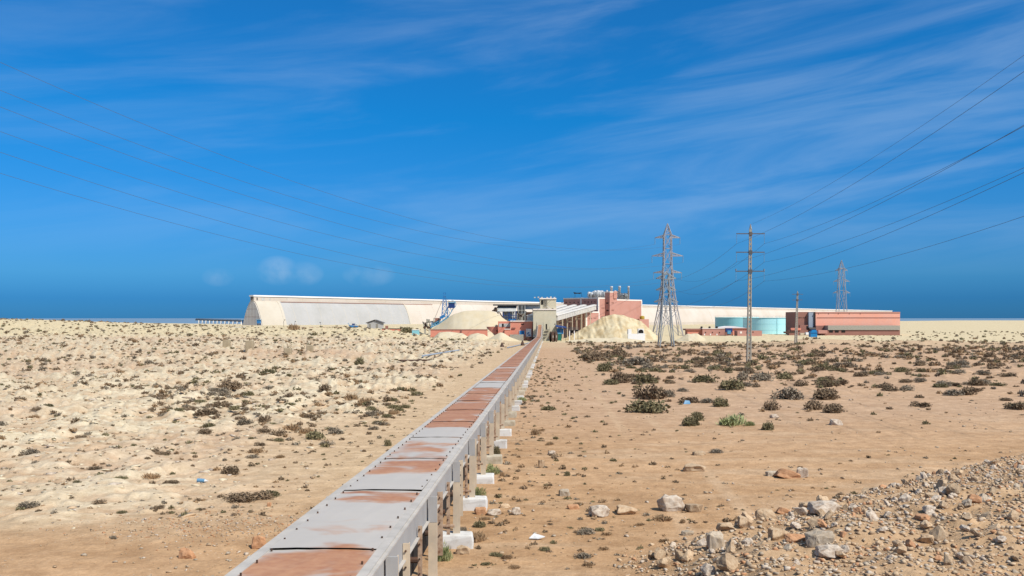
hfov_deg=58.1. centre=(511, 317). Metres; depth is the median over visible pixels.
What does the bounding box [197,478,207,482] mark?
plastic bottle
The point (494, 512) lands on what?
boulder
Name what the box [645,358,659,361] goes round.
shrub
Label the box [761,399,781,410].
shrub
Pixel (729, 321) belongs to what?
storage tank
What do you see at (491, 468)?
shrub
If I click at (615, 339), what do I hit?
sand heap
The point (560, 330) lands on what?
canopy
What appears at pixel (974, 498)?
rubble block
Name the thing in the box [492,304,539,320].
screening shed
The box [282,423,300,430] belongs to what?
shrub
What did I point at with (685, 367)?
shrub
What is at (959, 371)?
shrub
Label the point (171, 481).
shrub
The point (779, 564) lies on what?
loose stones
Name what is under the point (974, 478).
rubble block
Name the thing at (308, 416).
shrub
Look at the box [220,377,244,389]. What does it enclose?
shrub
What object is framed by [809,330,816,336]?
blue tank
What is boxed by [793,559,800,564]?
rubble block
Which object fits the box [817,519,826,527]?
rubble block
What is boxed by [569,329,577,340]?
pipe rack
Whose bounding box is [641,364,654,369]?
shrub
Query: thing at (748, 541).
boulder
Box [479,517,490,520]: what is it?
shrub
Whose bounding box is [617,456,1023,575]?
rubble chips
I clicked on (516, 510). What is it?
boulder
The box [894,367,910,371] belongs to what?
shrub
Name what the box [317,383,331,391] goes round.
shrub
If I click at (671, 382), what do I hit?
shrub
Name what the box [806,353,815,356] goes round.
shrub
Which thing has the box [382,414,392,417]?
shrub
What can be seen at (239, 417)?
shrub
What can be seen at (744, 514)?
rubble block
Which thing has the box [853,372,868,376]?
shrub
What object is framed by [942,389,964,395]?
shrub
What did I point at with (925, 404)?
shrub
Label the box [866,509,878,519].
rubble block
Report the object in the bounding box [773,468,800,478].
boulder
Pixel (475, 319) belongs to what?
sand heap
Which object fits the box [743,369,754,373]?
shrub
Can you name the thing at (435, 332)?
retaining wall
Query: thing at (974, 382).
shrub
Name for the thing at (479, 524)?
shrub
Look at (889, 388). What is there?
shrub
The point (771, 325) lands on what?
storage tank
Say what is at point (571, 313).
inclined gallery
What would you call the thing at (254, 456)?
shrub
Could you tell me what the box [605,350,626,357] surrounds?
shrub
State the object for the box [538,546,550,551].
shrub
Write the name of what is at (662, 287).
lattice pylon
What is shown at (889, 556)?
rubble block
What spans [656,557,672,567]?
rubble block
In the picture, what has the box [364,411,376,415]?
shrub
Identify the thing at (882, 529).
rubble block
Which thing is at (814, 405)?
shrub
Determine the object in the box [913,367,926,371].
shrub
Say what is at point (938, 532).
rubble block
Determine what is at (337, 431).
shrub
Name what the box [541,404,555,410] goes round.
shrub
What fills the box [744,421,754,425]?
shrub
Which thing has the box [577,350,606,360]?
shrub
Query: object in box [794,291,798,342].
concrete pole
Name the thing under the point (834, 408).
shrub
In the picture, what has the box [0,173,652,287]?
power line
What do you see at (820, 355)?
shrub
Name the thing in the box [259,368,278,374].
shrub
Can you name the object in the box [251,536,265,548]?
boulder
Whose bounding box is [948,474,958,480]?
rubble block
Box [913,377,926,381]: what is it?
shrub
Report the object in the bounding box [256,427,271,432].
shrub
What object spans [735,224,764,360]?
concrete pole
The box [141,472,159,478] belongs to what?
shrub
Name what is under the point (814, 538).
boulder
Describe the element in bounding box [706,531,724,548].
boulder
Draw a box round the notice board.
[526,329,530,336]
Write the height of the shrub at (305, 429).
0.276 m
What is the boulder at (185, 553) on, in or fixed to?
on the ground
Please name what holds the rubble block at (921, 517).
on the ground
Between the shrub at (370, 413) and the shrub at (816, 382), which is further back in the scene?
the shrub at (816, 382)
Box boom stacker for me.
[422,292,455,334]
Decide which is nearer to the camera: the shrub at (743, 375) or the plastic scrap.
the plastic scrap
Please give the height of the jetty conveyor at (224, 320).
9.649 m
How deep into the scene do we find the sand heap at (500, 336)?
320.70 m
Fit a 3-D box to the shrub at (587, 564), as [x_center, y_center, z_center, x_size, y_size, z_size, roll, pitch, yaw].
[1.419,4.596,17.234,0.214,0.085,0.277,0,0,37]
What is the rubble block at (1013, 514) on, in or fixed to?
on the ground
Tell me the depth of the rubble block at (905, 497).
20.29 m
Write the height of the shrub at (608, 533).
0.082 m
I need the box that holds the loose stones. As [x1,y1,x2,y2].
[0,352,1023,575]
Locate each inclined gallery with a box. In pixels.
[526,304,566,336]
[556,304,575,336]
[556,304,585,338]
[556,304,595,339]
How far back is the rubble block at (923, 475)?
25.71 m
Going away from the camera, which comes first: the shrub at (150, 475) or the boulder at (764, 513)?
the boulder at (764, 513)
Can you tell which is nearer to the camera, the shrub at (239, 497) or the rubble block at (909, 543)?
the rubble block at (909, 543)
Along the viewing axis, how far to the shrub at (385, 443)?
34.89 m
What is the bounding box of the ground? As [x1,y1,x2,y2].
[0,319,1023,575]
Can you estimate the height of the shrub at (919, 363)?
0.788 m
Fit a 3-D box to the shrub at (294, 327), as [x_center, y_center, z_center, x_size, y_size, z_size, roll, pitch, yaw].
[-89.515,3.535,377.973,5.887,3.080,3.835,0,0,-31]
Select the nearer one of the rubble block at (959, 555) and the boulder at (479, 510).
the rubble block at (959, 555)
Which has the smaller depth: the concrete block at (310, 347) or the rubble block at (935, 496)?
the rubble block at (935, 496)
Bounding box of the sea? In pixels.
[4,318,1023,323]
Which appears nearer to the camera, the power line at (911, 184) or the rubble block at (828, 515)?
the rubble block at (828, 515)
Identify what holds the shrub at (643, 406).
on the ground
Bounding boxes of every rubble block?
[648,551,654,557]
[654,547,665,559]
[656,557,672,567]
[675,550,682,560]
[681,549,693,562]
[696,538,706,545]
[700,563,715,575]
[716,553,737,571]
[725,538,735,552]
[741,511,754,520]
[756,540,763,546]
[783,544,791,550]
[790,522,801,528]
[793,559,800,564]
[794,507,807,515]
[806,517,819,528]
[816,495,828,500]
[816,508,825,515]
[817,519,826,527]
[822,510,833,519]
[835,551,845,557]
[839,531,846,537]
[840,545,849,552]
[847,503,857,510]
[853,507,860,512]
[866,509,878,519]
[875,540,883,545]
[876,526,887,531]
[885,554,893,559]
[892,541,900,547]
[893,545,906,554]
[898,493,911,502]
[901,479,908,484]
[905,539,915,547]
[913,514,930,520]
[919,534,933,543]
[920,472,926,478]
[920,521,931,528]
[922,505,935,511]
[924,492,937,497]
[924,509,934,515]
[929,525,947,540]
[932,494,940,499]
[934,555,941,560]
[935,479,946,486]
[936,469,945,473]
[937,486,946,493]
[939,501,949,508]
[943,553,952,564]
[945,482,961,494]
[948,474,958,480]
[955,470,963,477]
[956,552,962,559]
[959,524,969,531]
[962,498,971,506]
[963,556,974,565]
[964,512,971,520]
[967,494,981,502]
[970,476,978,480]
[970,528,982,537]
[979,493,987,501]
[980,511,993,518]
[987,460,998,464]
[987,523,1000,529]
[989,487,996,493]
[995,536,1006,542]
[1006,509,1018,520]
[1011,555,1019,561]
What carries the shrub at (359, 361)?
on the ground
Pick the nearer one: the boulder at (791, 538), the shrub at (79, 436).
the boulder at (791, 538)
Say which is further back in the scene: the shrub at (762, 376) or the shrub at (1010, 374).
the shrub at (1010, 374)
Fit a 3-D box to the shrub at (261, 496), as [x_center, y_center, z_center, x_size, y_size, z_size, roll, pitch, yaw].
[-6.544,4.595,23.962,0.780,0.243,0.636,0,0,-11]
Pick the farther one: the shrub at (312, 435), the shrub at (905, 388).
the shrub at (905, 388)
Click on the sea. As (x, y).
(166, 320)
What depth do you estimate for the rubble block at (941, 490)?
20.95 m
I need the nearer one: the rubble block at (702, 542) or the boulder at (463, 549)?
the rubble block at (702, 542)
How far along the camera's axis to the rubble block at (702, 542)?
17.55 m
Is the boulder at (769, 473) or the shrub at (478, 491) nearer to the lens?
the shrub at (478, 491)
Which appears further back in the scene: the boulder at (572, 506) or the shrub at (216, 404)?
the shrub at (216, 404)
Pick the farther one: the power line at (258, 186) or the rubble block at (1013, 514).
the power line at (258, 186)
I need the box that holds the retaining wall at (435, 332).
[430,329,487,337]
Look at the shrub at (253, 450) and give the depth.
32.41 m
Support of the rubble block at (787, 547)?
on the ground
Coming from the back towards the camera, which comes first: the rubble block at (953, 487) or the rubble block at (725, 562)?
the rubble block at (953, 487)
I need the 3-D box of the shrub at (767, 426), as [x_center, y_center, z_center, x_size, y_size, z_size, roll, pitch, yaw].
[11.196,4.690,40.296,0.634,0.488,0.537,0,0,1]
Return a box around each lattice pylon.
[652,223,683,335]
[654,271,677,347]
[833,260,849,309]
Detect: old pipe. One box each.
[399,359,429,361]
[422,350,459,356]
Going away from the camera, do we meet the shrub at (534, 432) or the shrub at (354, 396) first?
the shrub at (534, 432)
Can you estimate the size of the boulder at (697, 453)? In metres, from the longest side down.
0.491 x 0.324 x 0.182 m
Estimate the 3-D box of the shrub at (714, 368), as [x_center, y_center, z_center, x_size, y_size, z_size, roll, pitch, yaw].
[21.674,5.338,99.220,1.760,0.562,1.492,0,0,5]
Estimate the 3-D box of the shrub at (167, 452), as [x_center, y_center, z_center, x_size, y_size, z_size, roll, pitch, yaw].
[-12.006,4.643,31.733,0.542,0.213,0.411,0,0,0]
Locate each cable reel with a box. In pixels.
[549,331,553,341]
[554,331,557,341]
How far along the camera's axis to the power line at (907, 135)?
66.75 m
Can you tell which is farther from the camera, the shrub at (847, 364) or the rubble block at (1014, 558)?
the shrub at (847, 364)
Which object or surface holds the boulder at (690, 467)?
on the ground
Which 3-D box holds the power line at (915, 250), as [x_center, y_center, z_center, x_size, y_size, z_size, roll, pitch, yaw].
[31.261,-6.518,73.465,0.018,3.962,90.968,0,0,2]
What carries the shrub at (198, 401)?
on the ground
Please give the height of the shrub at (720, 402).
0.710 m
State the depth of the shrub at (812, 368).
97.09 m
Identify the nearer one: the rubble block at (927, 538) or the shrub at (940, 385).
the rubble block at (927, 538)
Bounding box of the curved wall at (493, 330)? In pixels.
[487,327,497,334]
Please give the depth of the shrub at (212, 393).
57.52 m
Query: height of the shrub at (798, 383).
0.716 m
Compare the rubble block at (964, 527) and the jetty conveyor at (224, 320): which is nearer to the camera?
the rubble block at (964, 527)
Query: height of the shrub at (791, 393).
0.848 m
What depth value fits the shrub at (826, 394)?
57.33 m
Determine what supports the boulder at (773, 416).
on the ground
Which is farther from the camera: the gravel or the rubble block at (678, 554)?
the gravel
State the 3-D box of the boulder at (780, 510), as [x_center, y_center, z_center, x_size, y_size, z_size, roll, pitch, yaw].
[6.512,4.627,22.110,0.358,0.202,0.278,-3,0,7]
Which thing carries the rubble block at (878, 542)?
on the ground
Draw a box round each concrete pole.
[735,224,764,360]
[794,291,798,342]
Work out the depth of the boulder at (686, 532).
19.82 m
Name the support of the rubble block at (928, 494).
on the ground
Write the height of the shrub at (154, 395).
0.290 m
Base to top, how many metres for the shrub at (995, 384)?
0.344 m
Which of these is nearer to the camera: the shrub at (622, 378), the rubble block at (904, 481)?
the rubble block at (904, 481)
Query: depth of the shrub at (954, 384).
70.77 m
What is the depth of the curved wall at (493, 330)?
340.87 m
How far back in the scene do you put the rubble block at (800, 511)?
20.15 m
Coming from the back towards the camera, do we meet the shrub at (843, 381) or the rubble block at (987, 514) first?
the shrub at (843, 381)
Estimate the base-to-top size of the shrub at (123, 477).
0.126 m
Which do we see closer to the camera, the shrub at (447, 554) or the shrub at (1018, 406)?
the shrub at (447, 554)
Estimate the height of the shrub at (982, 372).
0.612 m
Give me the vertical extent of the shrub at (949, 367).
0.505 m
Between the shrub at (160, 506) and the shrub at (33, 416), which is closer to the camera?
the shrub at (160, 506)
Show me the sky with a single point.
(577, 125)
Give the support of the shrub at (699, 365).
on the ground
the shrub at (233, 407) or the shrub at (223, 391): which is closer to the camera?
the shrub at (233, 407)
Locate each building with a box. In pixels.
[556,286,648,336]
[683,326,724,335]
[718,326,761,335]
[786,312,807,334]
[808,312,899,334]
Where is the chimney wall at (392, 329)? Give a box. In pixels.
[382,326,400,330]
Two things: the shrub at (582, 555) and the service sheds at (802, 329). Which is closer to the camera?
the shrub at (582, 555)
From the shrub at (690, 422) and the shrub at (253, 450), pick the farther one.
the shrub at (690, 422)
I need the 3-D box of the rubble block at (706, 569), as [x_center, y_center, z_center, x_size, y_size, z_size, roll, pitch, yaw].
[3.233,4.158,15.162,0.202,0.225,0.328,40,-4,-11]
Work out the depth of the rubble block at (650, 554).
17.45 m
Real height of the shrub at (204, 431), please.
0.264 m
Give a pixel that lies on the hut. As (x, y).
(374, 324)
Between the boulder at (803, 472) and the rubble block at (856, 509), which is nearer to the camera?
the rubble block at (856, 509)
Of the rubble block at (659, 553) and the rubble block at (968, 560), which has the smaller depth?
the rubble block at (968, 560)
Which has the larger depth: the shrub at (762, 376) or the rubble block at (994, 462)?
the shrub at (762, 376)
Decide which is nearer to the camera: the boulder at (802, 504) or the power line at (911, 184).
the boulder at (802, 504)
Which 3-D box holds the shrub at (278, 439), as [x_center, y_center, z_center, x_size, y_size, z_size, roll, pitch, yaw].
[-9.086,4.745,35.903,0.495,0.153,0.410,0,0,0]
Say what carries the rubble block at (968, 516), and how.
on the ground
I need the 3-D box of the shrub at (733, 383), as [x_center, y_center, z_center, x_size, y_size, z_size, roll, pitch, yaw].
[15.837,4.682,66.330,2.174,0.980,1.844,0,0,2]
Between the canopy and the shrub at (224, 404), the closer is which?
the shrub at (224, 404)
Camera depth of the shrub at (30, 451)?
32.24 m
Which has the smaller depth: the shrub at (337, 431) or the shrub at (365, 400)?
the shrub at (337, 431)
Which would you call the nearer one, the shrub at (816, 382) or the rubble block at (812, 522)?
the rubble block at (812, 522)
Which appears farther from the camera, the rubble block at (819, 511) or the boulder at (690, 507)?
the boulder at (690, 507)
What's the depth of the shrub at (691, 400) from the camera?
55.15 m
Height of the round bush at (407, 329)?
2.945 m
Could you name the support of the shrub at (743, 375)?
on the ground
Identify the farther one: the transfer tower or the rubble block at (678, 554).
the transfer tower
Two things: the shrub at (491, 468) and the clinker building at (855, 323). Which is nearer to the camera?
the shrub at (491, 468)
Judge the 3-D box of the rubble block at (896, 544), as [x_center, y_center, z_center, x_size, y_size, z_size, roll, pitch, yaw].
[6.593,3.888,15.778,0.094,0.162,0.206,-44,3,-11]
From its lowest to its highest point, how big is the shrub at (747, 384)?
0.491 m
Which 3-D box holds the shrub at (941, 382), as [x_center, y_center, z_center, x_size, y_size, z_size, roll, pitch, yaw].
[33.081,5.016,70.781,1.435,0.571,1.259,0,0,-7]
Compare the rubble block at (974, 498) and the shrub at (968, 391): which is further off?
the shrub at (968, 391)
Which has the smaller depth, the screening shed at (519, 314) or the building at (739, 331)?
the screening shed at (519, 314)
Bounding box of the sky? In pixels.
[0,0,1023,317]
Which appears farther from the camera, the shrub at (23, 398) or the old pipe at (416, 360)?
the old pipe at (416, 360)
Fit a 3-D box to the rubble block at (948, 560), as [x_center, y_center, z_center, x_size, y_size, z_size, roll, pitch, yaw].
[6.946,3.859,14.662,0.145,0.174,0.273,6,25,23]
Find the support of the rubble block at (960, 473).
on the ground
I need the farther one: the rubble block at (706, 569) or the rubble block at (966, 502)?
the rubble block at (966, 502)
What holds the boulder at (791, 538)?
on the ground
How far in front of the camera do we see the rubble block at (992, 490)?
20.43 m
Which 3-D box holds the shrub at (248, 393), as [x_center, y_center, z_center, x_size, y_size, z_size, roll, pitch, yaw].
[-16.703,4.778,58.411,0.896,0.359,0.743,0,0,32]
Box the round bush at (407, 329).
[399,327,412,332]
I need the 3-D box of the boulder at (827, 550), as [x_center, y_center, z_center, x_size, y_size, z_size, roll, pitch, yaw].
[5.275,3.899,15.332,0.446,0.236,0.377,-2,0,6]
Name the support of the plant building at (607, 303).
on the ground
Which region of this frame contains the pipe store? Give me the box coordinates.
[725,328,732,335]
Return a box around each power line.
[0,62,678,249]
[0,90,653,250]
[0,131,646,269]
[0,152,680,286]
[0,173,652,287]
[1,107,677,268]
[739,72,1022,242]
[740,172,1023,280]
[746,125,1023,259]
[755,55,1023,222]
[764,126,1023,243]
[767,168,1022,261]
[772,216,1023,280]
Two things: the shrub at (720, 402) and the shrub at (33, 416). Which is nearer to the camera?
the shrub at (33, 416)
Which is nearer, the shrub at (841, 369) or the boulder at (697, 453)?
the boulder at (697, 453)
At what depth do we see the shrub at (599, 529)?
20.20 m
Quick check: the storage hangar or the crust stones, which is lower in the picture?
the crust stones
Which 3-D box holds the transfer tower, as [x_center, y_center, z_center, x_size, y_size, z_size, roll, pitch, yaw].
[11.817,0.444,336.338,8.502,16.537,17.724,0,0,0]
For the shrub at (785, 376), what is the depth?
80.34 m
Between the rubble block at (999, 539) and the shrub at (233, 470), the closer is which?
the rubble block at (999, 539)
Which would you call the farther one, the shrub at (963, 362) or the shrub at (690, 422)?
the shrub at (963, 362)
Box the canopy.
[555,325,565,340]
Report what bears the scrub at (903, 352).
on the ground
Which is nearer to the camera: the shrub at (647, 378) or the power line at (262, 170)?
the shrub at (647, 378)
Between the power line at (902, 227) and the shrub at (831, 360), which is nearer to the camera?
the power line at (902, 227)
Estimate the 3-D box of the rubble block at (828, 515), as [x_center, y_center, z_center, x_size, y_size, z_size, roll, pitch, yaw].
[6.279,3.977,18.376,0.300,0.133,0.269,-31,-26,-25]
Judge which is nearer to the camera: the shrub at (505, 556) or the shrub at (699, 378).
the shrub at (505, 556)
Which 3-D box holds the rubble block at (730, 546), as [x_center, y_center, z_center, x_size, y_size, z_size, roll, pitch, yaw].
[3.840,4.039,16.207,0.144,0.307,0.224,31,-49,-19]
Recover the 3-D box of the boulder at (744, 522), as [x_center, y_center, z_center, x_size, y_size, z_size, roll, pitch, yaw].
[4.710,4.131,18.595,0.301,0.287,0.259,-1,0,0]
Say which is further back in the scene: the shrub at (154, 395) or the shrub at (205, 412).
the shrub at (154, 395)
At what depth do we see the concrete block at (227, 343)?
178.37 m
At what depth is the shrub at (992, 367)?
99.84 m
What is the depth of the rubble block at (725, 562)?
14.91 m
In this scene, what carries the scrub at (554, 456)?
on the ground
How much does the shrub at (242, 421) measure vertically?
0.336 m
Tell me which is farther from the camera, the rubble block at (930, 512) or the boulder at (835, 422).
the boulder at (835, 422)
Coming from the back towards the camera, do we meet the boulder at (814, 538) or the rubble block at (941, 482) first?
the rubble block at (941, 482)
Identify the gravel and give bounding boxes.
[19,504,309,563]
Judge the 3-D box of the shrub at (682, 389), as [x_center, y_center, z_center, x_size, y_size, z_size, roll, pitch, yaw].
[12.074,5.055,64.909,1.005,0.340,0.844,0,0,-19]
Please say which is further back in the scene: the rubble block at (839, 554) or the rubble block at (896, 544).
the rubble block at (896, 544)
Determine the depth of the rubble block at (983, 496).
19.67 m
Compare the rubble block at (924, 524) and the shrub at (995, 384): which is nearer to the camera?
the rubble block at (924, 524)
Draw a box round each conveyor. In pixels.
[195,318,241,324]
[225,323,542,575]
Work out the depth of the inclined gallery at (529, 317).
344.45 m
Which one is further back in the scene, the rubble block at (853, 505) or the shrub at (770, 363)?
the shrub at (770, 363)
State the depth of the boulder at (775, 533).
17.50 m
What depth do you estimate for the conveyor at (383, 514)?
15.55 m
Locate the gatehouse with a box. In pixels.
[627,329,644,340]
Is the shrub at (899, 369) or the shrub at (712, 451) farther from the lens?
the shrub at (899, 369)
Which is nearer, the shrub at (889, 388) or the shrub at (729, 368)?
the shrub at (889, 388)
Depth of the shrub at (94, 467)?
28.89 m
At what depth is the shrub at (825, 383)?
68.08 m
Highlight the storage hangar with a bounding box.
[243,295,891,324]
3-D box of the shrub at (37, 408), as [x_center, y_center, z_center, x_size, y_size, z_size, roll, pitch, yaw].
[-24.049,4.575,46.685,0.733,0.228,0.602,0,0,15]
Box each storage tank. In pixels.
[715,316,758,327]
[743,316,785,333]
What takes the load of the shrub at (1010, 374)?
on the ground
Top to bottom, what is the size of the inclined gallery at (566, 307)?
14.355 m
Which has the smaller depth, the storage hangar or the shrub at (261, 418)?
the shrub at (261, 418)
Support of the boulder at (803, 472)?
on the ground
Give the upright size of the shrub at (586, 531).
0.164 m
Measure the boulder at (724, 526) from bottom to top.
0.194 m
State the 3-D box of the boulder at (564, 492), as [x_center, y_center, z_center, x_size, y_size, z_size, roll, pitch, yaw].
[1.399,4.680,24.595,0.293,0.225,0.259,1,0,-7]
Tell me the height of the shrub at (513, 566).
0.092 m
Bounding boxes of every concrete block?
[223,336,230,347]
[245,336,253,352]
[284,343,291,353]
[306,341,313,351]
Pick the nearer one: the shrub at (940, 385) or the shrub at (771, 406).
the shrub at (771, 406)
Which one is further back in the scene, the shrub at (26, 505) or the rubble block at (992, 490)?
the shrub at (26, 505)
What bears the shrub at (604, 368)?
on the ground
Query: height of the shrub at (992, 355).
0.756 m
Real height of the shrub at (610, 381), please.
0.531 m
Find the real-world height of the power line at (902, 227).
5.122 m
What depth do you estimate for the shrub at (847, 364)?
105.37 m
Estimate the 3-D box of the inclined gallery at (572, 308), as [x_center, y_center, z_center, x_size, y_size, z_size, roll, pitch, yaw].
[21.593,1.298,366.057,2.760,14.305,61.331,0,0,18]
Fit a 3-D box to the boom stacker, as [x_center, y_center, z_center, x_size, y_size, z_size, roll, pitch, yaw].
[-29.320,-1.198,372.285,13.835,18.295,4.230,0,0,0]
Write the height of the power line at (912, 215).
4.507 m
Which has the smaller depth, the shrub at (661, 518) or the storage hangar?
the shrub at (661, 518)
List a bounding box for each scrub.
[0,318,508,538]
[468,356,1023,569]
[566,330,1023,424]
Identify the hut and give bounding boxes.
[366,320,384,328]
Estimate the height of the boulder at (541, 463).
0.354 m
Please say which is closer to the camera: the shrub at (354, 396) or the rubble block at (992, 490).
the rubble block at (992, 490)
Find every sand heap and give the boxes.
[428,310,506,337]
[434,332,467,339]
[465,333,488,339]
[489,332,518,340]
[564,314,657,339]
[568,337,648,341]
[676,333,705,340]
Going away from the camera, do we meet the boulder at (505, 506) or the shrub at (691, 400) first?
the boulder at (505, 506)
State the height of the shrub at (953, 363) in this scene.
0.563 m
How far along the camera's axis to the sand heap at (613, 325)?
341.84 m
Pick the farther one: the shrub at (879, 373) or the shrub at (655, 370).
the shrub at (655, 370)
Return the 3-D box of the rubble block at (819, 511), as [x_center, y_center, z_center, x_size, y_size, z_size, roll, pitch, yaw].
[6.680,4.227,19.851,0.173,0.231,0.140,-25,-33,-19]
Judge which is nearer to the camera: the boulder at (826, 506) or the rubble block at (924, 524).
the rubble block at (924, 524)
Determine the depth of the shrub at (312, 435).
36.85 m
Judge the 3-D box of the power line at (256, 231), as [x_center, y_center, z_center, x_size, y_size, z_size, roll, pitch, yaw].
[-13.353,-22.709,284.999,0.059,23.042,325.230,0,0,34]
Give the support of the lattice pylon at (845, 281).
on the ground
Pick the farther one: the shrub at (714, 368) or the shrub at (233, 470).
the shrub at (714, 368)
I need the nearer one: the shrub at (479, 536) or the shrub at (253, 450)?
the shrub at (479, 536)
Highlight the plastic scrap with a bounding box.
[529,533,544,538]
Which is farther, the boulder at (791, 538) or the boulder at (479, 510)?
the boulder at (479, 510)
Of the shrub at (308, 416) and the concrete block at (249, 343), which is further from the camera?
the concrete block at (249, 343)
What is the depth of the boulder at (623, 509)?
22.00 m
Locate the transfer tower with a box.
[532,296,556,340]
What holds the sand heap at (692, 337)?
on the ground
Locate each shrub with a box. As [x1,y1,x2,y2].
[14,397,26,400]
[16,501,40,508]
[19,449,39,454]
[26,414,39,418]
[30,406,41,410]
[73,434,87,438]
[84,465,104,469]
[90,499,106,504]
[113,475,128,478]
[115,510,126,513]
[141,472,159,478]
[149,394,162,397]
[153,504,164,508]
[156,450,170,454]
[162,480,179,483]
[193,399,206,402]
[194,408,218,415]
[197,427,213,433]
[201,422,214,427]
[206,387,218,390]
[207,391,219,394]
[212,400,221,407]
[213,395,224,399]
[218,387,232,395]
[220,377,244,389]
[220,465,239,474]
[221,402,232,406]
[223,491,254,503]
[228,406,240,409]
[234,416,246,420]
[236,418,253,424]
[242,390,253,395]
[245,454,259,457]
[246,447,267,453]
[249,489,274,500]
[254,442,265,445]
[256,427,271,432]
[257,415,271,421]
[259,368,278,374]
[267,490,279,497]
[269,429,286,436]
[273,438,283,441]
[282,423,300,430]
[287,323,300,329]
[294,427,313,433]
[303,414,315,417]
[305,429,325,439]
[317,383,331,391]
[318,440,335,444]
[329,429,344,433]
[344,393,358,399]
[354,356,364,364]
[359,397,374,403]
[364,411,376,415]
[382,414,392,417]
[383,439,391,445]
[387,404,397,408]
[388,410,399,414]
[437,541,453,561]
[472,519,485,527]
[472,529,487,541]
[475,486,485,495]
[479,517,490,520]
[480,562,490,565]
[486,463,499,473]
[494,445,500,453]
[500,554,515,559]
[508,563,520,568]
[530,428,538,434]
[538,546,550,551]
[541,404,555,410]
[573,552,590,558]
[576,527,595,534]
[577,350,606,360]
[582,562,595,565]
[594,527,603,531]
[596,363,613,371]
[597,546,608,550]
[601,532,611,535]
[602,379,618,384]
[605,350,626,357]
[610,367,629,382]
[614,356,654,365]
[623,398,673,413]
[627,373,635,377]
[631,381,668,399]
[633,372,658,383]
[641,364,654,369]
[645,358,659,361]
[648,368,661,371]
[652,514,671,521]
[664,389,675,397]
[665,380,675,383]
[674,364,692,368]
[677,387,689,391]
[677,396,698,402]
[681,415,701,425]
[690,411,705,420]
[691,374,719,382]
[693,363,705,367]
[698,398,712,402]
[703,357,716,362]
[706,365,719,369]
[709,448,724,453]
[712,396,728,406]
[715,413,746,426]
[717,377,745,389]
[718,360,730,364]
[722,367,734,370]
[737,370,749,380]
[742,381,752,386]
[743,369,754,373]
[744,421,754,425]
[749,371,774,380]
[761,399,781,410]
[761,421,774,430]
[766,362,780,367]
[770,387,803,399]
[776,373,793,379]
[793,378,808,386]
[797,360,810,364]
[803,399,823,409]
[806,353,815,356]
[808,366,824,370]
[811,363,831,368]
[812,387,841,399]
[813,367,825,371]
[814,353,826,356]
[814,379,834,384]
[819,377,832,386]
[822,403,845,413]
[824,358,836,361]
[826,367,845,371]
[833,379,849,383]
[842,362,853,366]
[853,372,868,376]
[873,372,886,374]
[878,381,892,387]
[880,385,899,391]
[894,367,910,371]
[898,379,913,382]
[899,384,914,390]
[908,401,932,406]
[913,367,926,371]
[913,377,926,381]
[914,360,925,365]
[932,382,947,387]
[935,380,951,386]
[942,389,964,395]
[944,365,954,368]
[948,361,960,364]
[948,382,960,385]
[951,369,966,373]
[954,359,969,364]
[959,387,977,394]
[967,378,987,385]
[975,370,991,374]
[982,353,996,357]
[984,365,999,368]
[989,382,1007,385]
[998,397,1013,400]
[1002,401,1023,409]
[1003,372,1017,376]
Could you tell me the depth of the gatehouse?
318.00 m
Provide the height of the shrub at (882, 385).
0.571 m
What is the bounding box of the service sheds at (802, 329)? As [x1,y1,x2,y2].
[783,325,815,334]
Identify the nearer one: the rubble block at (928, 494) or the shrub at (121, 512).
the rubble block at (928, 494)
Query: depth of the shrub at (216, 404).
50.26 m
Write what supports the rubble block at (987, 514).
on the ground
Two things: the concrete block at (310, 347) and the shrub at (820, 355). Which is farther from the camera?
the concrete block at (310, 347)
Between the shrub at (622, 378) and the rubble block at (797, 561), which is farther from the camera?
the shrub at (622, 378)
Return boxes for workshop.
[498,321,532,340]
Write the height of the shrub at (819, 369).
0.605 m
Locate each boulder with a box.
[178,548,195,558]
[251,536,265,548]
[455,545,469,554]
[474,507,486,514]
[487,509,500,514]
[500,504,510,507]
[511,507,520,514]
[538,460,544,467]
[559,489,569,495]
[567,504,579,509]
[588,505,609,516]
[616,504,638,514]
[657,494,684,511]
[681,530,693,535]
[683,463,705,471]
[685,503,702,511]
[692,451,706,455]
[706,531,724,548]
[716,522,733,530]
[737,515,752,527]
[741,538,752,544]
[755,508,776,519]
[765,471,775,476]
[768,527,789,539]
[769,414,778,417]
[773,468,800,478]
[776,507,790,513]
[784,533,805,542]
[797,467,807,477]
[798,501,809,507]
[804,528,833,547]
[807,500,840,513]
[814,544,842,557]
[829,419,842,424]
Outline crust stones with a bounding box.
[0,333,483,536]
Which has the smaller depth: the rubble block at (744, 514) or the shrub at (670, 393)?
the rubble block at (744, 514)
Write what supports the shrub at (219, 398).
on the ground
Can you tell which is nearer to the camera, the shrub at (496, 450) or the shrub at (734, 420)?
the shrub at (496, 450)
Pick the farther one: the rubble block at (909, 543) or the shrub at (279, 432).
the shrub at (279, 432)
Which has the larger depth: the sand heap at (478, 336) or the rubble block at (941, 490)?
the sand heap at (478, 336)
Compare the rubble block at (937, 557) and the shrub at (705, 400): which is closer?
the rubble block at (937, 557)
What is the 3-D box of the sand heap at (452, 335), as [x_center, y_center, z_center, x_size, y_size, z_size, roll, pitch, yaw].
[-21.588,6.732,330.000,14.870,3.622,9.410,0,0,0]
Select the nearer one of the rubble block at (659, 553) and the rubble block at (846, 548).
the rubble block at (846, 548)
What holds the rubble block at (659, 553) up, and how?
on the ground
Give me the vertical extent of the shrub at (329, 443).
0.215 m
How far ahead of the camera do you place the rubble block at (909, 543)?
15.66 m
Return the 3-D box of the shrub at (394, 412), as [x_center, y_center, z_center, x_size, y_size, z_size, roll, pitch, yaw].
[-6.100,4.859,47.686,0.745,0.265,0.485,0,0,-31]
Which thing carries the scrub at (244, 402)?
on the ground
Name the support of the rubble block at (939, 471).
on the ground

